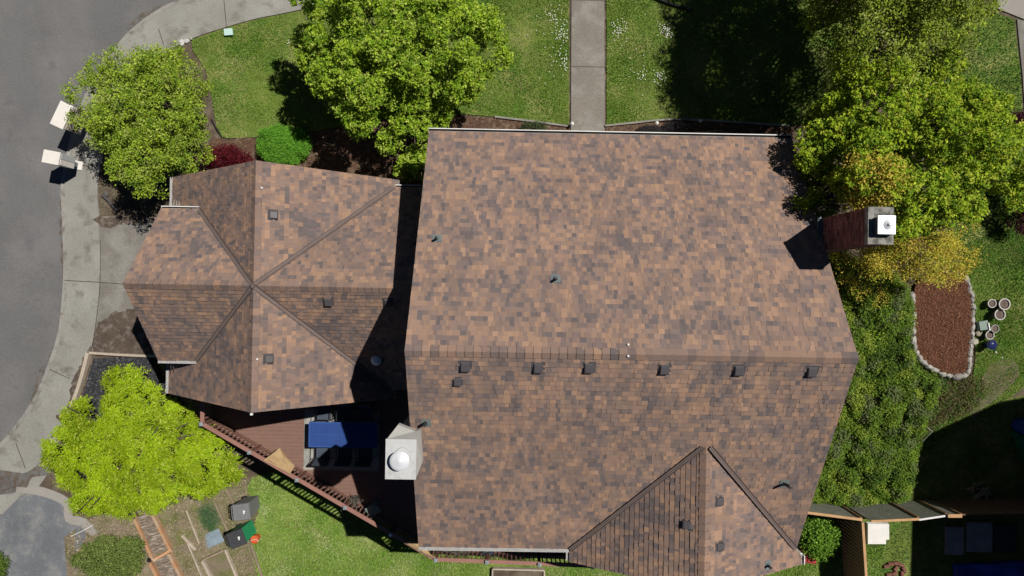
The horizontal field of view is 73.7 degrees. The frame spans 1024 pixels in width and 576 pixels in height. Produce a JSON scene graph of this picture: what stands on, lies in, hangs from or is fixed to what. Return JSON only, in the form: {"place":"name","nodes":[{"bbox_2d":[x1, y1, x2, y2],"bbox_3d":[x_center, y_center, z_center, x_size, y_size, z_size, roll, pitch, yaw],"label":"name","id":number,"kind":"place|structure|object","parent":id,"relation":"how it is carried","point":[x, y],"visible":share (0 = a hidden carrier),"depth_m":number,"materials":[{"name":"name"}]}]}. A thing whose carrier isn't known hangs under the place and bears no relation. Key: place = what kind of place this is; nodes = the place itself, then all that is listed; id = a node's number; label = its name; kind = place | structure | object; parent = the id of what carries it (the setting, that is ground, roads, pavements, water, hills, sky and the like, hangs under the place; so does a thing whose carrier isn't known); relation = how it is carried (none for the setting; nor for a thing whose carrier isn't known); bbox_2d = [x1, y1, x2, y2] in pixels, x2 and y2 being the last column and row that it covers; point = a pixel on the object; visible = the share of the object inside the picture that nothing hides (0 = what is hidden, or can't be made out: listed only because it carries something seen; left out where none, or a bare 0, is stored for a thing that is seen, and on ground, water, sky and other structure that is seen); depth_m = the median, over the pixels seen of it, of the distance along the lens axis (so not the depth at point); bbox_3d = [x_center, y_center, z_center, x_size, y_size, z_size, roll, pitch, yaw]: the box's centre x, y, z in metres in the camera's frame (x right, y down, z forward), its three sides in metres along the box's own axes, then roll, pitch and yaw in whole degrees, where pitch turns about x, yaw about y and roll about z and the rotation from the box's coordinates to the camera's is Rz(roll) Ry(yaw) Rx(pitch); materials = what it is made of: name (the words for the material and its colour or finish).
{"place":"outdoors","nodes":[
{"label":"outdoors","id":0,"kind":"place"},
{"bbox_2d":[0,493,85,575],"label":"neighbour drive","id":1,"kind":"structure","parent":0,"point":[35,530],"depth_m":26.65,"materials":[{"name":"grey concrete"}]},
{"bbox_2d":[0,0,176,442],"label":"road","id":2,"kind":"structure","parent":0,"point":[47,47],"depth_m":25.95,"materials":[{"name":"grey asphalt"}]},
{"bbox_2d":[31,346,53,400],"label":"gutter dirt","id":3,"kind":"structure","parent":2,"relation":"on","point":[41,372],"depth_m":26.21,"materials":[{"name":"grey soil"}]},
{"bbox_2d":[59,199,62,280],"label":"gutter dirt","id":4,"kind":"structure","parent":2,"relation":"on","point":[61,242],"depth_m":25.91,"materials":[{"name":"soil"}]},
{"bbox_2d":[0,0,190,447],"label":"kerb","id":5,"kind":"structure","parent":2,"relation":"on","point":[64,233],"depth_m":25.86,"materials":[{"name":"concrete"}]},
{"bbox_2d":[121,4,164,38],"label":"gutter dirt","id":6,"kind":"structure","parent":2,"relation":"on","point":[140,17],"depth_m":25.97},
{"bbox_2d":[92,216,155,354],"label":"driveway","id":7,"kind":"structure","parent":0,"point":[121,244],"depth_m":25.81,"materials":[{"name":"concrete"}]},
{"bbox_2d":[92,309,152,354],"bbox_3d":[-14.726,1.695,25.921,2.532,0.192,1.830,1,90,0],"label":"driveway stain","id":8,"kind":"object","parent":7,"relation":"on","point":[120,332],"visible":0.77,"depth_m":25.90,"materials":[{"name":"brown concrete"}]},
{"bbox_2d":[93,213,154,227],"bbox_3d":[-14.673,-2.572,25.804,2.332,0.001,0.520,-5,90,0],"label":"driveway stain","id":9,"kind":"object","parent":7,"relation":"on","point":[110,222],"visible":0.99,"depth_m":25.80,"materials":[{"name":"brown soil"}]},
{"bbox_2d":[64,477,257,575],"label":"garden soil","id":10,"kind":"structure","parent":0,"point":[226,505],"depth_m":28.33,"materials":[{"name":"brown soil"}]},
{"bbox_2d":[69,532,146,575],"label":"leafy shrub","id":11,"kind":"object","parent":10,"relation":"on","point":[128,565],"visible":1,"depth_m":26.47,"materials":[{"name":"green plant"}]},
{"bbox_2d":[132,513,172,561],"bbox_3d":[-14.555,9.958,27.596,0.772,0.998,2.157,-19,90,0],"label":"timber bed","id":12,"kind":"object","parent":10,"relation":"on","point":[158,534],"visible":0.9,"depth_m":27.56,"materials":[{"name":"brown wood"}]},
{"bbox_2d":[147,551,183,575],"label":"timber bed","id":13,"kind":"object","parent":10,"relation":"on","point":[172,564],"visible":1,"depth_m":27.87,"materials":[{"name":"brown wood"}]},
{"bbox_2d":[157,480,257,575],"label":"garden weeds","id":14,"kind":"object","parent":10,"relation":"on","point":[251,565],"visible":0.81,"depth_m":28.72,"materials":[{"name":"green plant"}]},
{"bbox_2d":[196,501,220,532],"bbox_3d":[-12.683,9.681,28.811,1.068,0.696,1.572,-30,90,-1],"label":"herb patch","id":15,"kind":"object","parent":10,"relation":"on","point":[206,522],"visible":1,"depth_m":28.67,"materials":[{"name":"green plant"}]},
{"bbox_2d":[204,528,224,548],"bbox_3d":[-12.608,10.562,28.734,0.820,0.043,0.620,-23,93,-3],"label":"corrugated sheet","id":16,"kind":"object","parent":10,"relation":"on","point":[215,538],"visible":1,"depth_m":28.73,"materials":[{"name":"plastic"}]},
{"bbox_2d":[201,548,238,575],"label":"raised bed","id":17,"kind":"object","parent":10,"relation":"on","point":[218,565],"visible":1,"depth_m":28.76,"materials":[{"name":"wood"}]},
{"bbox_2d":[214,502,228,532],"bbox_3d":[-12.188,9.888,28.872,0.070,0.198,1.864,-23,90,0],"label":"garden board","id":18,"kind":"object","parent":10,"relation":"on","point":[221,516],"visible":0.64,"depth_m":28.83,"materials":[{"name":"brown wood"}]},
{"bbox_2d":[225,520,255,548],"bbox_3d":[-11.184,10.161,28.247,0.768,1.438,0.680,-21,90,0],"label":"wheelie bin","id":19,"kind":"object","parent":10,"relation":"on","point":[240,534],"visible":1,"depth_m":27.61,"materials":[{"name":"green plastic"}]},
{"bbox_2d":[231,495,259,520],"bbox_3d":[-10.999,9.070,28.254,0.768,1.438,0.680,-7,90,0],"label":"wheelie bin","id":20,"kind":"object","parent":10,"relation":"on","point":[246,507],"visible":1,"depth_m":27.62,"materials":[{"name":"grey plastic"}]},
{"bbox_2d":[0,0,325,515],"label":"sidewalk","id":21,"kind":"structure","parent":0,"point":[188,19],"depth_m":25.88,"materials":[{"name":"concrete"}]},
{"bbox_2d":[0,444,62,494],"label":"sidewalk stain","id":22,"kind":"object","parent":21,"relation":"on","point":[10,481],"visible":0.67,"depth_m":26.48,"materials":[{"name":"beige concrete"}]},
{"bbox_2d":[42,149,83,169],"bbox_3d":[-16.439,-4.659,25.079,0.604,1.465,0.460,11,90,0],"label":"cluster mailbox","id":23,"kind":"object","parent":21,"relation":"on","point":[57,158],"visible":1,"depth_m":24.47,"materials":[{"name":"metal"}]},
{"bbox_2d":[59,159,74,168],"bbox_3d":[-16.173,-4.502,24.828,0.025,0.783,0.193,11,90,0],"label":"door","id":24,"kind":"structure","parent":23,"relation":"in","point":[64,163],"depth_m":24.80,"materials":[{"name":"metal"}]},
{"bbox_2d":[60,154,75,162],"bbox_3d":[-16.133,-4.708,24.829,0.025,0.783,0.193,11,90,0],"label":"door","id":25,"kind":"structure","parent":23,"relation":"in","point":[64,157],"depth_m":24.80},
{"bbox_2d":[50,101,94,134],"bbox_3d":[-16.004,-6.145,25.041,0.504,1.565,0.900,25,90,0],"label":"cluster mailbox","id":26,"kind":"object","parent":21,"relation":"on","point":[58,118],"visible":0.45,"depth_m":24.26,"materials":[{"name":"metal"}]},
{"bbox_2d":[56,346,91,420],"bbox_3d":[-16.683,3.684,26.130,0.400,0.320,3.258,27,90,0],"label":"sidewalk stain","id":27,"kind":"object","parent":21,"relation":"on","point":[74,382],"visible":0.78,"depth_m":26.12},
{"bbox_2d":[16,0,603,468],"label":"paving joints","id":28,"kind":"object","parent":21,"relation":"on","point":[100,248],"visible":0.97,"depth_m":25.87,"materials":[{"name":"grey concrete"}]},
{"bbox_2d":[192,0,569,138],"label":"front lawn","id":29,"kind":"structure","parent":0,"point":[277,96],"depth_m":25.89,"materials":[{"name":"green plant"}]},
{"bbox_2d":[288,0,513,182],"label":"maple tree","id":30,"kind":"object","parent":29,"relation":"on","point":[410,69],"visible":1,"depth_m":22.05,"materials":[{"name":"green plant"}]},
{"bbox_2d":[287,9,675,84],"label":"daisies","id":31,"kind":"object","parent":29,"relation":"on","point":[614,40],"visible":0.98,"depth_m":25.92,"materials":[{"name":"white plant"}]},
{"bbox_2d":[404,541,433,557],"bbox_3d":[-3.231,9.226,24.248,1.262,0.165,0.296,30,90,0],"label":"canvas cover","id":32,"kind":"object","parent":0,"point":[414,544],"visible":0.64,"depth_m":24.21,"materials":[{"name":"beige fabric"}]},
{"bbox_2d":[40,0,1023,525],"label":"yard soil","id":33,"kind":"structure","parent":0,"point":[252,464],"depth_m":26.04,"materials":[{"name":"brown soil"}]},
{"bbox_2d":[0,553,9,575],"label":"leafy shrub","id":34,"kind":"object","parent":33,"relation":"on","point":[3,567],"visible":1,"depth_m":26.35,"materials":[{"name":"green plant"}]},
{"bbox_2d":[16,485,97,535],"bbox_3d":[-17.643,8.465,26.660,3.595,0.295,0.895,34,90,0],"label":"drive edging","id":35,"kind":"object","parent":33,"relation":"on","point":[58,497],"visible":0.92,"depth_m":26.55,"materials":[{"name":"concrete"}]},
{"bbox_2d":[54,352,91,451],"bbox_3d":[-16.829,4.390,26.185,0.232,0.691,4.138,22,90,0],"label":"bed edging","id":36,"kind":"object","parent":33,"relation":"on","point":[82,376],"visible":0.58,"depth_m":26.00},
{"bbox_2d":[89,352,156,357],"bbox_3d":[-14.536,2.535,25.927,3.017,0.436,0.106,2,90,0],"label":"bed edging","id":37,"kind":"object","parent":33,"relation":"on","point":[122,354],"visible":0.86,"depth_m":25.84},
{"bbox_2d":[65,357,189,467],"bbox_3d":[-15.102,4.767,26.919,4.442,2.179,4.435,1,90,0],"label":"planting bed","id":38,"kind":"object","parent":33,"relation":"on","point":[106,369],"visible":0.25,"depth_m":26.10,"materials":[{"name":"black plant"}]},
{"bbox_2d":[101,168,167,216],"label":"soil litter","id":39,"kind":"object","parent":33,"relation":"on","point":[131,197],"visible":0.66,"depth_m":25.84,"materials":[{"name":"brown soil"}]},
{"bbox_2d":[59,38,217,199],"bbox_3d":[-12.460,-6.028,24.000,5.102,4.118,5.218,-40,90,-1],"label":"tree","id":40,"kind":"object","parent":33,"relation":"on","point":[112,129],"visible":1,"depth_m":22.90,"materials":[{"name":"green plant"}]},
{"bbox_2d":[37,363,248,521],"bbox_3d":[-13.696,6.319,26.052,6.140,4.643,6.438,-43,90,-1],"label":"lime maple","id":41,"kind":"object","parent":33,"relation":"on","point":[141,445],"visible":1,"depth_m":24.37,"materials":[{"name":"green plant"}]},
{"bbox_2d":[192,116,569,184],"bbox_3d":[-4.935,-5.064,25.887,14.342,0.001,3.078,1,90,0],"label":"front bed","id":42,"kind":"object","parent":33,"relation":"on","point":[345,168],"visible":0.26,"depth_m":25.88,"materials":[{"name":"brown wood"}]},
{"bbox_2d":[202,141,254,169],"bbox_3d":[-10.542,-4.785,25.458,2.011,1.212,1.302,1,90,0],"label":"red shrub","id":43,"kind":"object","parent":42,"relation":"on","point":[230,155],"visible":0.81,"depth_m":25.18,"materials":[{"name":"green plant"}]},
{"bbox_2d":[255,122,313,165],"bbox_3d":[-8.499,-5.290,25.500,2.184,1.162,1.754,1,90,0],"label":"round shrub","id":44,"kind":"object","parent":42,"relation":"on","point":[280,145],"visible":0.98,"depth_m":25.20,"materials":[{"name":"green plant"}]},
{"bbox_2d":[520,119,550,129],"bbox_3d":[0.853,-6.047,25.751,1.216,0.801,0.683,1,90,0],"label":"shrub","id":45,"kind":"object","parent":42,"relation":"on","point":[536,125],"visible":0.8,"depth_m":25.55,"materials":[{"name":"green plant"}]},
{"bbox_2d":[199,390,593,568],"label":"deck","id":46,"kind":"structure","parent":33,"relation":"on","point":[267,433],"depth_m":25.31,"materials":[{"name":"brown wood"}]},
{"bbox_2d":[264,448,294,472],"bbox_3d":[-8.213,6.095,24.363,1.057,0.250,0.585,27,90,0],"label":"canvas cover","id":47,"kind":"object","parent":46,"relation":"on","point":[280,459],"visible":1,"depth_m":24.38,"materials":[{"name":"beige fabric"}]},
{"bbox_2d":[303,409,379,471],"bbox_3d":[-6.313,5.637,25.317,2.791,0.014,2.288,1,90,0],"label":"rug","id":48,"kind":"object","parent":46,"relation":"on","point":[308,451],"visible":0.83,"depth_m":25.31,"materials":[{"name":"fabric"}]},
{"bbox_2d":[311,447,333,465],"bbox_3d":[-6.878,6.011,24.812,0.594,0.990,0.683,1,90,0],"label":"patio chair","id":49,"kind":"object","parent":48,"relation":"on","point":[322,457],"visible":0.77,"depth_m":24.81,"materials":[{"name":"fabric"}]},
{"bbox_2d":[314,405,334,420],"bbox_3d":[-6.851,4.481,24.821,0.594,0.990,0.683,1,90,0],"label":"patio chair","id":50,"kind":"object","parent":48,"relation":"on","point":[323,412],"visible":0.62,"depth_m":24.88,"materials":[{"name":"fabric"}]},
{"bbox_2d":[308,420,378,447],"bbox_3d":[-6.086,5.291,24.937,2.456,0.757,0.904,1,90,0],"label":"patio table","id":51,"kind":"object","parent":48,"relation":"on","point":[344,434],"visible":0.98,"depth_m":24.58,"materials":[{"name":"blue"}]},
{"bbox_2d":[333,448,354,466],"bbox_3d":[-6.078,6.026,24.818,0.594,0.990,0.683,1,90,0],"label":"patio chair","id":52,"kind":"object","parent":48,"relation":"on","point":[344,458],"visible":0.68,"depth_m":24.77,"materials":[{"name":"fabric"}]},
{"bbox_2d":[334,402,355,420],"bbox_3d":[-6.071,4.495,24.827,0.594,0.990,0.683,1,90,0],"label":"patio chair","id":53,"kind":"object","parent":48,"relation":"on","point":[345,412],"visible":0.93,"depth_m":24.89,"materials":[{"name":"fabric"}]},
{"bbox_2d":[354,448,374,466],"bbox_3d":[-5.358,6.038,24.823,0.594,0.990,0.683,1,90,0],"label":"patio chair","id":54,"kind":"object","parent":48,"relation":"on","point":[364,458],"visible":0.73,"depth_m":24.80,"materials":[{"name":"fabric"}]},
{"bbox_2d":[340,493,362,510],"bbox_3d":[-5.810,7.795,24.970,0.861,0.694,0.783,1,90,0],"label":"potted plant","id":55,"kind":"object","parent":46,"relation":"on","point":[354,498],"visible":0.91,"depth_m":24.91,"materials":[{"name":"brown plant"}]},
{"bbox_2d":[365,499,382,517],"bbox_3d":[-5.050,8.073,25.063,0.460,0.515,0.400,-33,90,-1],"label":"watering can","id":56,"kind":"object","parent":46,"relation":"on","point":[373,510],"visible":1,"depth_m":24.81,"materials":[{"name":"green metal"}]},
{"bbox_2d":[122,128,895,575],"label":"house","id":57,"kind":"structure","parent":33,"relation":"on","point":[626,352],"depth_m":19.41,"materials":[{"name":"brown"}]},
{"bbox_2d":[495,116,570,126],"bbox_3d":[0.779,-6.313,25.957,2.893,0.210,0.078,7,90,0],"label":"bed edging","id":58,"kind":"object","parent":33,"relation":"on","point":[524,120],"visible":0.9,"depth_m":25.86,"materials":[{"name":"grey concrete"}]},
{"bbox_2d":[605,118,788,126],"bbox_3d":[7.028,-6.283,26.000,7.009,0.210,0.314,0,90,0],"label":"bed edging","id":59,"kind":"object","parent":33,"relation":"on","point":[692,119],"visible":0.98,"depth_m":25.90,"materials":[{"name":"grey concrete"}]},
{"bbox_2d":[605,122,793,143],"bbox_3d":[7.139,-5.435,25.973,7.195,0.001,1.753,1,90,0],"label":"front bed","id":60,"kind":"object","parent":33,"relation":"on","point":[745,128],"visible":0.25,"depth_m":25.98,"materials":[{"name":"brown soil"}]},
{"bbox_2d":[636,124,662,131],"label":"twiggy shrub","id":61,"kind":"object","parent":60,"relation":"on","point":[648,128],"visible":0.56,"depth_m":25.61,"materials":[{"name":"brown plant"}]},
{"bbox_2d":[662,121,691,132],"bbox_3d":[6.167,-5.969,25.804,1.236,0.768,0.707,1,90,0],"label":"twiggy shrub","id":62,"kind":"object","parent":60,"relation":"on","point":[678,127],"visible":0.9,"depth_m":25.58,"materials":[{"name":"brown plant"}]},
{"bbox_2d":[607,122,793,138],"bbox_3d":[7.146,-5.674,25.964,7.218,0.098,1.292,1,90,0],"label":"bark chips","id":63,"kind":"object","parent":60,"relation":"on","point":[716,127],"visible":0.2,"depth_m":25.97,"materials":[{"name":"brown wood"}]},
{"bbox_2d":[840,518,867,575],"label":"fence","id":64,"kind":"object","parent":33,"relation":"on","point":[854,558],"visible":0.82,"depth_m":27.48,"materials":[{"name":"brown wood"}]},
{"bbox_2d":[817,146,921,213],"bbox_3d":[9.824,-2.811,21.811,1.973,8.756,2.421,1,90,0],"label":"golden tree","id":65,"kind":"object","parent":33,"relation":"on","point":[867,201],"visible":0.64,"depth_m":18.22,"materials":[{"name":"yellow plant"}]},
{"bbox_2d":[812,252,944,511],"bbox_3d":[14.406,4.066,27.178,6.024,3.582,10.934,1,90,0],"label":"ivy ground cover","id":66,"kind":"object","parent":33,"relation":"on","point":[899,447],"visible":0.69,"depth_m":27.31,"materials":[{"name":"green plant"}]},
{"bbox_2d":[790,0,1007,105],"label":"street tree","id":67,"kind":"object","parent":33,"relation":"on","point":[926,20],"visible":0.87,"depth_m":19.55,"materials":[{"name":"green plant"}]},
{"bbox_2d":[789,42,1023,242],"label":"maple tree","id":68,"kind":"object","parent":33,"relation":"on","point":[971,123],"visible":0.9,"depth_m":19.08,"materials":[{"name":"green plant"}]},
{"bbox_2d":[828,222,987,308],"bbox_3d":[13.844,-1.065,24.290,5.040,3.878,3.842,-34,90,-1],"label":"golden shrub","id":69,"kind":"object","parent":33,"relation":"on","point":[942,245],"visible":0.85,"depth_m":23.30,"materials":[{"name":"yellow plant"}]},
{"bbox_2d":[808,498,1023,522],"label":"fence","id":70,"kind":"object","parent":33,"relation":"on","point":[920,509],"visible":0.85,"depth_m":27.43,"materials":[{"name":"brown wood"}]},
{"bbox_2d":[912,272,971,373],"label":"mulch island","id":71,"kind":"structure","parent":33,"relation":"on","point":[948,319],"depth_m":26.47,"materials":[{"name":"brown wood"}]},
{"bbox_2d":[912,272,972,373],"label":"bark chips","id":72,"kind":"object","parent":71,"relation":"on","point":[955,313],"visible":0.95,"depth_m":26.44,"materials":[{"name":"brown wood"}]},
{"bbox_2d":[246,470,892,575],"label":"back lawn","id":73,"kind":"structure","parent":0,"point":[387,553],"depth_m":28.99,"materials":[{"name":"green plant"}]},
{"bbox_2d":[250,533,260,543],"bbox_3d":[-10.776,10.532,28.768,0.355,0.398,0.350,1,90,0],"label":"bucket","id":74,"kind":"object","parent":73,"relation":"on","point":[255,538],"visible":1,"depth_m":28.67,"materials":[{"name":"orange plastic"}]},
{"bbox_2d":[492,566,544,575],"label":"planter box","id":75,"kind":"object","parent":73,"relation":"on","point":[515,571],"visible":1,"depth_m":28.87,"materials":[{"name":"wood"}]},
{"bbox_2d":[799,544,816,563],"bbox_3d":[12.259,11.005,28.298,0.600,0.455,0.630,8,90,0],"label":"storage crate","id":76,"kind":"object","parent":73,"relation":"on","point":[807,560],"visible":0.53,"depth_m":28.07,"materials":[{"name":"red plastic"}]},
{"bbox_2d":[799,514,842,563],"bbox_3d":[12.485,10.267,28.002,1.990,1.476,2.114,1,90,0],"label":"leafy bush","id":77,"kind":"object","parent":73,"relation":"on","point":[822,538],"visible":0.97,"depth_m":27.67,"materials":[{"name":"green plant"}]},
{"bbox_2d":[865,522,888,543],"bbox_3d":[15.224,10.214,28.456,0.923,0.190,0.881,1,90,0],"label":"paver stack","id":78,"kind":"object","parent":73,"relation":"on","point":[877,533],"visible":0.97,"depth_m":28.36,"materials":[{"name":"white concrete"}]},
{"bbox_2d":[571,0,604,130],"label":"walkway","id":79,"kind":"structure","parent":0,"point":[587,83],"depth_m":25.96,"materials":[{"name":"concrete"}]},
{"bbox_2d":[606,0,851,125],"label":"front lawn","id":80,"kind":"structure","parent":0,"point":[750,31],"depth_m":26.00,"materials":[{"name":"green plant"}]},
{"bbox_2d":[658,0,692,11],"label":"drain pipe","id":81,"kind":"object","parent":80,"relation":"on","point":[677,5],"visible":1,"depth_m":25.88,"materials":[{"name":"black plastic"}]},
{"bbox_2d":[857,396,1023,575],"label":"side lawn","id":82,"kind":"structure","parent":0,"point":[963,460],"depth_m":28.56,"materials":[{"name":"green plant"}]},
{"bbox_2d":[944,526,963,554],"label":"paving slab","id":83,"kind":"structure","parent":82,"relation":"on","point":[954,540],"depth_m":28.48,"materials":[{"name":"grey concrete"}]},
{"bbox_2d":[965,522,991,551],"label":"paving slab","id":84,"kind":"structure","parent":82,"relation":"on","point":[978,536],"depth_m":28.49,"materials":[{"name":"grey concrete"}]},
{"bbox_2d":[966,481,990,499],"bbox_3d":[19.431,8.538,28.394,0.920,0.317,1.002,1,90,0],"label":"log pile","id":85,"kind":"object","parent":82,"relation":"on","point":[979,494],"visible":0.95,"depth_m":28.39,"materials":[{"name":"wood"}]},
{"bbox_2d":[952,559,1023,575],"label":"tarp","id":86,"kind":"object","parent":82,"relation":"on","point":[1005,568],"visible":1,"depth_m":28.32,"materials":[{"name":"blue plastic"}]},
{"bbox_2d":[993,524,1016,551],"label":"paving slab","id":87,"kind":"structure","parent":82,"relation":"on","point":[1005,537],"depth_m":28.50,"materials":[{"name":"grey concrete"}]},
{"bbox_2d":[1009,430,1023,460],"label":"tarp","id":88,"kind":"object","parent":82,"relation":"on","point":[1018,439],"visible":1,"depth_m":28.02,"materials":[{"name":"green plastic"}]},
{"bbox_2d":[1011,418,1023,433],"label":"barrel","id":89,"kind":"object","parent":82,"relation":"on","point":[1017,424],"visible":1,"depth_m":27.73,"materials":[{"name":"blue plastic"}]},
{"bbox_2d":[898,228,1023,460],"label":"side lawn","id":90,"kind":"structure","parent":0,"point":[1000,330],"depth_m":26.65,"materials":[{"name":"green plant"}]},
{"bbox_2d":[907,374,986,440],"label":"weeds","id":91,"kind":"object","parent":90,"relation":"on","point":[964,389],"visible":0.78,"depth_m":27.53,"materials":[{"name":"green plant"}]},
{"bbox_2d":[975,320,990,330],"bbox_3d":[18.217,1.472,26.433,0.350,0.300,0.400,-10,90,0],"label":"storage box","id":92,"kind":"object","parent":90,"relation":"on","point":[983,325],"visible":1,"depth_m":26.33,"materials":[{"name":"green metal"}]},
{"bbox_2d":[983,340,996,349],"bbox_3d":[18.638,2.212,26.656,0.385,0.360,0.385,1,90,0],"label":"plant pot","id":93,"kind":"object","parent":90,"relation":"on","point":[991,344],"visible":1,"depth_m":26.50,"materials":[{"name":"ceramic"}]},
{"bbox_2d":[985,299,996,307],"bbox_3d":[18.334,0.591,26.197,0.333,0.260,0.333,1,90,0],"label":"plant pot","id":94,"kind":"object","parent":90,"relation":"on","point":[991,303],"visible":1,"depth_m":26.10,"materials":[{"name":"ceramic"}]},
{"bbox_2d":[969,359,1018,418],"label":"bare soil","id":95,"kind":"structure","parent":90,"relation":"on","point":[1001,385],"depth_m":27.40,"materials":[{"name":"brown soil"}]},
{"bbox_2d":[990,309,1005,319],"bbox_3d":[18.663,1.015,26.273,0.426,0.340,0.426,1,90,0],"label":"plant pot","id":96,"kind":"object","parent":90,"relation":"on","point":[998,314],"visible":1,"depth_m":26.14,"materials":[{"name":"ceramic"}]},
{"bbox_2d":[995,298,1010,309],"bbox_3d":[18.759,0.616,26.165,0.447,0.340,0.447,1,90,0],"label":"plant pot","id":97,"kind":"object","parent":90,"relation":"on","point":[1004,304],"visible":1,"depth_m":26.03,"materials":[{"name":"ceramic"}]},
{"bbox_2d":[947,12,1023,268],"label":"side lawn","id":98,"kind":"structure","parent":0,"point":[1016,99],"depth_m":26.08,"materials":[{"name":"green plant"}]},
{"bbox_2d":[1002,109,1023,133],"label":"purple shrub","id":99,"kind":"object","parent":98,"relation":"on","point":[1019,116],"visible":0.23,"depth_m":25.05,"materials":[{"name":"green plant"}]},
{"bbox_2d":[1006,168,1023,236],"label":"purple shrub","id":100,"kind":"object","parent":98,"relation":"on","point":[1020,228],"visible":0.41,"depth_m":25.25,"materials":[{"name":"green plant"}]},
{"bbox_2d":[996,0,1023,19],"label":"side pavement","id":101,"kind":"structure","parent":0,"point":[1015,8],"depth_m":26.09,"materials":[{"name":"concrete"}]},
{"bbox_2d":[1016,19,1023,98],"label":"side drive","id":102,"kind":"structure","parent":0,"point":[1020,27],"depth_m":26.09,"materials":[{"name":"concrete"}]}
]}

